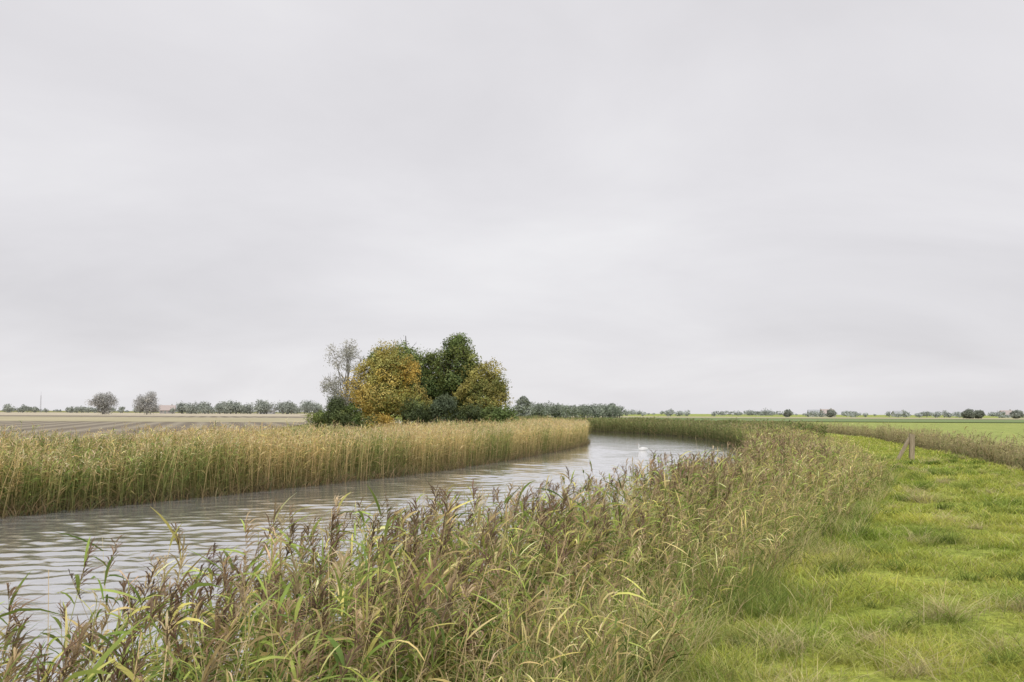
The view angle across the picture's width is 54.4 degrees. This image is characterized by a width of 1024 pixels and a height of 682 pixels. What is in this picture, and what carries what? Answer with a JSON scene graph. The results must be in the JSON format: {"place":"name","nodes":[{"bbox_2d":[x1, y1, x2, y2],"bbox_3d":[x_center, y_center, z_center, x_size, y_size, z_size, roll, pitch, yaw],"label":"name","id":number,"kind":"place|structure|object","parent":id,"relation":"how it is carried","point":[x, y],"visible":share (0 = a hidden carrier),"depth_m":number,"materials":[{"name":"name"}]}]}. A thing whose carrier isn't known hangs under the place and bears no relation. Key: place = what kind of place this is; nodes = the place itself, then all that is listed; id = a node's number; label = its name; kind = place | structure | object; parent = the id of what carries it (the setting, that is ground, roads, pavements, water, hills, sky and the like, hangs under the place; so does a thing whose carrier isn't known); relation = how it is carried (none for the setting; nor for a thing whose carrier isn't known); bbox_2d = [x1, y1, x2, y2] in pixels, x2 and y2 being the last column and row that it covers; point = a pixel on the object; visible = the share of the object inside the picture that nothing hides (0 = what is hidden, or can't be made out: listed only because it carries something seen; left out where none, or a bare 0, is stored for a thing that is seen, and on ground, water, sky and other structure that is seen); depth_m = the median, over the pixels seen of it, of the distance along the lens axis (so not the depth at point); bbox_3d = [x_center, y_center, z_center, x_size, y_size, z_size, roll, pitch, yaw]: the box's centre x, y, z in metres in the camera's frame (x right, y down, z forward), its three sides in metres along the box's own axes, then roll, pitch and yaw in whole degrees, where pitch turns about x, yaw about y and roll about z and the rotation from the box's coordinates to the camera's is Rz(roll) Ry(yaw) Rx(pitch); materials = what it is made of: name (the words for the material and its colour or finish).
{"place":"outdoors","nodes":[
{"label":"outdoors","id":0,"kind":"place"},
{"bbox_2d":[0,412,309,416],"bbox_3d":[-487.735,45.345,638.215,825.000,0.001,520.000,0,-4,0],"label":"stubble field","id":1,"kind":"structure","parent":0,"point":[121,414],"depth_m":523.92,"materials":[{"name":"beige plant"}]},
{"bbox_2d":[159,404,175,413],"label":"farmhouse","id":2,"kind":"object","parent":1,"relation":"on","point":[164,409],"visible":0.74,"depth_m":695.13,"materials":[{"name":"brick"}]},
{"bbox_2d":[0,416,310,421],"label":"stubble strip field","id":3,"kind":"structure","parent":0,"point":[159,419],"depth_m":216.06,"materials":[{"name":"plant"}]},
{"bbox_2d":[0,415,312,444],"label":"ploughed field","id":4,"kind":"structure","parent":0,"point":[82,426],"depth_m":130.06,"materials":[{"name":"brown soil"}]},
{"bbox_2d":[0,420,747,681],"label":"river water","id":5,"kind":"structure","parent":0,"point":[36,545],"depth_m":26.64,"materials":[{"name":"grey liquid"}]},
{"bbox_2d":[638,444,647,450],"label":"swan","id":6,"kind":"object","parent":5,"relation":"on","point":[642,448],"visible":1,"depth_m":80.45,"materials":[{"name":"white"}]},
{"bbox_2d":[0,410,1023,681],"bbox_3d":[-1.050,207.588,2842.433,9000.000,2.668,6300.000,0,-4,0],"label":"ground","id":7,"kind":"structure","parent":0,"point":[984,428],"depth_m":10.66,"materials":[{"name":"green plant"}]},
{"bbox_2d":[85,391,119,413],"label":"distant tree","id":8,"kind":"object","parent":7,"relation":"on","point":[102,401],"visible":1,"depth_m":496.93,"materials":[{"name":"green plant"}]},
{"bbox_2d":[132,391,161,414],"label":"distant tree","id":9,"kind":"object","parent":7,"relation":"on","point":[148,406],"visible":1,"depth_m":496.46,"materials":[{"name":"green plant"}]},
{"bbox_2d":[3,399,324,413],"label":"distant tree row","id":10,"kind":"object","parent":7,"relation":"on","point":[263,406],"visible":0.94,"depth_m":719.07,"materials":[{"name":"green plant"}]},
{"bbox_2d":[259,406,275,413],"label":"farmhouse","id":11,"kind":"object","parent":7,"relation":"on","point":[272,412],"visible":0.32,"depth_m":729.11,"materials":[{"name":"white paint"}]},
{"bbox_2d":[0,416,593,518],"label":"reed bed","id":12,"kind":"object","parent":7,"relation":"on","point":[34,471],"visible":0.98,"depth_m":37.77,"materials":[{"name":"beige plant"}]},
{"bbox_2d":[303,409,330,428],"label":"shrub","id":13,"kind":"object","parent":7,"relation":"on","point":[317,417],"visible":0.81,"depth_m":115.15,"materials":[{"name":"green plant"}]},
{"bbox_2d":[318,393,347,428],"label":"shrub","id":14,"kind":"object","parent":7,"relation":"on","point":[335,407],"visible":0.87,"depth_m":113.89,"materials":[{"name":"green plant"}]},
{"bbox_2d":[316,340,366,414],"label":"willow tree","id":15,"kind":"object","parent":7,"relation":"on","point":[347,369],"visible":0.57,"depth_m":123.14,"materials":[{"name":"grey plant"}]},
{"bbox_2d":[337,402,364,428],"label":"shrub","id":16,"kind":"object","parent":7,"relation":"on","point":[355,419],"visible":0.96,"depth_m":113.24,"materials":[{"name":"green plant"}]},
{"bbox_2d":[359,346,383,414],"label":"ash tree","id":17,"kind":"object","parent":7,"relation":"on","point":[369,358],"depth_m":127.38,"materials":[{"name":"yellow plant"}]},
{"bbox_2d":[358,409,401,429],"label":"shrub","id":18,"kind":"object","parent":7,"relation":"on","point":[377,418],"visible":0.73,"depth_m":110.79,"materials":[{"name":"yellow plant"}]},
{"bbox_2d":[340,339,431,426],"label":"maple tree","id":19,"kind":"object","parent":7,"relation":"on","point":[385,373],"visible":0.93,"depth_m":115.23,"materials":[{"name":"yellow plant"}]},
{"bbox_2d":[366,336,436,424],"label":"ash tree","id":20,"kind":"object","parent":7,"relation":"on","point":[416,356],"visible":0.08,"depth_m":124.45,"materials":[{"name":"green plant"}]},
{"bbox_2d":[399,396,435,426],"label":"shrub","id":21,"kind":"object","parent":7,"relation":"on","point":[413,411],"visible":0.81,"depth_m":111.80,"materials":[{"name":"green plant"}]},
{"bbox_2d":[407,350,448,417],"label":"alder tree","id":22,"kind":"object","parent":7,"relation":"on","point":[428,359],"visible":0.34,"depth_m":124.32,"materials":[{"name":"green plant"}]},
{"bbox_2d":[418,399,437,425],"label":"shrub","id":23,"kind":"object","parent":7,"relation":"on","point":[429,402],"visible":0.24,"depth_m":113.07,"materials":[{"name":"green plant"}]},
{"bbox_2d":[428,393,460,425],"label":"shrub","id":24,"kind":"object","parent":7,"relation":"on","point":[441,406],"visible":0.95,"depth_m":111.11,"materials":[{"name":"green plant"}]},
{"bbox_2d":[0,422,898,681],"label":"reed bed","id":25,"kind":"object","parent":7,"relation":"on","point":[395,612],"visible":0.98,"depth_m":6.72,"materials":[{"name":"green plant"}]},
{"bbox_2d":[425,332,477,425],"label":"alder tree","id":26,"kind":"object","parent":7,"relation":"on","point":[451,361],"visible":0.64,"depth_m":121.18,"materials":[{"name":"green plant"}]},
{"bbox_2d":[452,350,482,419],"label":"alder tree","id":27,"kind":"object","parent":7,"relation":"on","point":[471,364],"visible":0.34,"depth_m":119.83,"materials":[{"name":"green plant"}]},
{"bbox_2d":[449,403,485,425],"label":"shrub","id":28,"kind":"object","parent":7,"relation":"on","point":[469,413],"visible":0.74,"depth_m":112.21,"materials":[{"name":"green plant"}]},
{"bbox_2d":[456,356,513,412],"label":"field maple tree","id":29,"kind":"object","parent":7,"relation":"on","point":[485,390],"visible":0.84,"depth_m":116.37,"materials":[{"name":"yellow plant"}]},
{"bbox_2d":[479,403,500,422],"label":"shrub","id":30,"kind":"object","parent":7,"relation":"on","point":[487,412],"visible":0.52,"depth_m":111.31,"materials":[{"name":"green plant"}]},
{"bbox_2d":[1,406,998,416],"bbox_3d":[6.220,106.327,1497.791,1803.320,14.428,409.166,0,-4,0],"label":"distant tree row","id":31,"kind":"object","parent":7,"relation":"on","point":[633,412],"visible":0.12,"depth_m":1472.93,"materials":[{"name":"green plant"}]},
{"bbox_2d":[487,404,518,425],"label":"shrub","id":32,"kind":"object","parent":7,"relation":"on","point":[504,414],"visible":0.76,"depth_m":109.86,"materials":[{"name":"green plant"}]},
{"bbox_2d":[512,396,531,416],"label":"distant tree","id":33,"kind":"object","parent":7,"relation":"on","point":[523,402],"visible":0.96,"depth_m":327.94,"materials":[{"name":"green plant"}]},
{"bbox_2d":[513,400,625,417],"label":"distant tree row","id":34,"kind":"object","parent":7,"relation":"on","point":[566,411],"visible":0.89,"depth_m":405.47,"materials":[{"name":"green plant"}]},
{"bbox_2d":[334,446,903,681],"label":"bank grass","id":35,"kind":"structure","parent":7,"relation":"on","point":[695,642],"depth_m":8.57,"materials":[{"name":"green plant"}]},
{"bbox_2d":[513,414,828,447],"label":"reed bed","id":36,"kind":"object","parent":7,"relation":"on","point":[714,429],"visible":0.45,"depth_m":128.06,"materials":[{"name":"green plant"}]},
{"bbox_2d":[783,409,792,416],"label":"distant tree","id":37,"kind":"object","parent":7,"relation":"on","point":[787,412],"visible":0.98,"depth_m":597.35,"materials":[{"name":"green plant"}]},
{"bbox_2d":[807,409,820,416],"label":"farmhouse","id":38,"kind":"object","parent":7,"relation":"on","point":[813,411],"visible":0.27,"depth_m":796.82,"materials":[{"name":"white paint"}]},
{"bbox_2d":[610,435,1023,681],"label":"grass track","id":39,"kind":"structure","parent":7,"relation":"on","point":[917,536],"depth_m":9.19,"materials":[{"name":"green plant"}]},
{"bbox_2d":[624,408,1023,417],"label":"distant tree row","id":40,"kind":"object","parent":7,"relation":"on","point":[670,412],"visible":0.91,"depth_m":753.47,"materials":[{"name":"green plant"}]},
{"bbox_2d":[819,408,835,416],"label":"farmhouse","id":41,"kind":"object","parent":7,"relation":"on","point":[825,410],"visible":0.28,"depth_m":756.15,"materials":[{"name":"brick"}]},
{"bbox_2d":[826,409,836,416],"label":"distant tree","id":42,"kind":"object","parent":7,"relation":"on","point":[831,413],"visible":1,"depth_m":617.06,"materials":[{"name":"green plant"}]},
{"bbox_2d":[747,418,1023,469],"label":"ditch reeds","id":43,"kind":"object","parent":7,"relation":"on","point":[989,451],"visible":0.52,"depth_m":45.60,"materials":[{"name":"green plant"}]},
{"bbox_2d":[891,410,904,416],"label":"farmhouse","id":44,"kind":"object","parent":7,"relation":"on","point":[896,412],"visible":0.3,"depth_m":996.17,"materials":[{"name":"white paint"}]},
{"bbox_2d":[896,433,914,459],"bbox_3d":[14.527,4.056,36.817,0.709,1.281,0.189,0,-4,0],"label":"fence post","id":45,"kind":"object","parent":7,"relation":"on","point":[910,440],"visible":0.82,"depth_m":36.78,"materials":[{"name":"brown wood"}]},
{"bbox_2d":[961,409,975,418],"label":"distant tree","id":46,"kind":"object","parent":7,"relation":"on","point":[969,414],"visible":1,"depth_m":516.49,"materials":[{"name":"green plant"}]},
{"bbox_2d":[974,410,985,418],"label":"distant tree","id":47,"kind":"object","parent":7,"relation":"on","point":[980,414],"visible":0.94,"depth_m":522.24,"materials":[{"name":"green plant"}]},
{"bbox_2d":[998,409,1012,417],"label":"farmhouse","id":48,"kind":"object","parent":7,"relation":"on","point":[1008,411],"visible":0.39,"depth_m":796.96,"materials":[{"name":"white paint"}]},
{"bbox_2d":[1009,409,1023,418],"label":"distant tree","id":49,"kind":"object","parent":7,"relation":"on","point":[1015,414],"visible":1,"depth_m":557.12,"materials":[{"name":"green plant"}]},
{"bbox_2d":[0,0,1023,414],"label":"sky","id":50,"kind":"structure","parent":0,"point":[649,206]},
{"bbox_2d":[550,416,1023,419],"bbox_3d":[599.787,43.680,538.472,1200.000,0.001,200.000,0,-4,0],"label":"dry field","id":51,"kind":"structure","parent":0,"point":[806,417],"depth_m":522.80,"materials":[{"name":"beige plant"}]},
{"bbox_2d":[611,418,1023,422],"bbox_3d":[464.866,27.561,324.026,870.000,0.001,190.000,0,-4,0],"label":"crop field","id":52,"kind":"structure","parent":0,"point":[895,420],"depth_m":328.46,"materials":[{"name":"green plant"}]}
]}

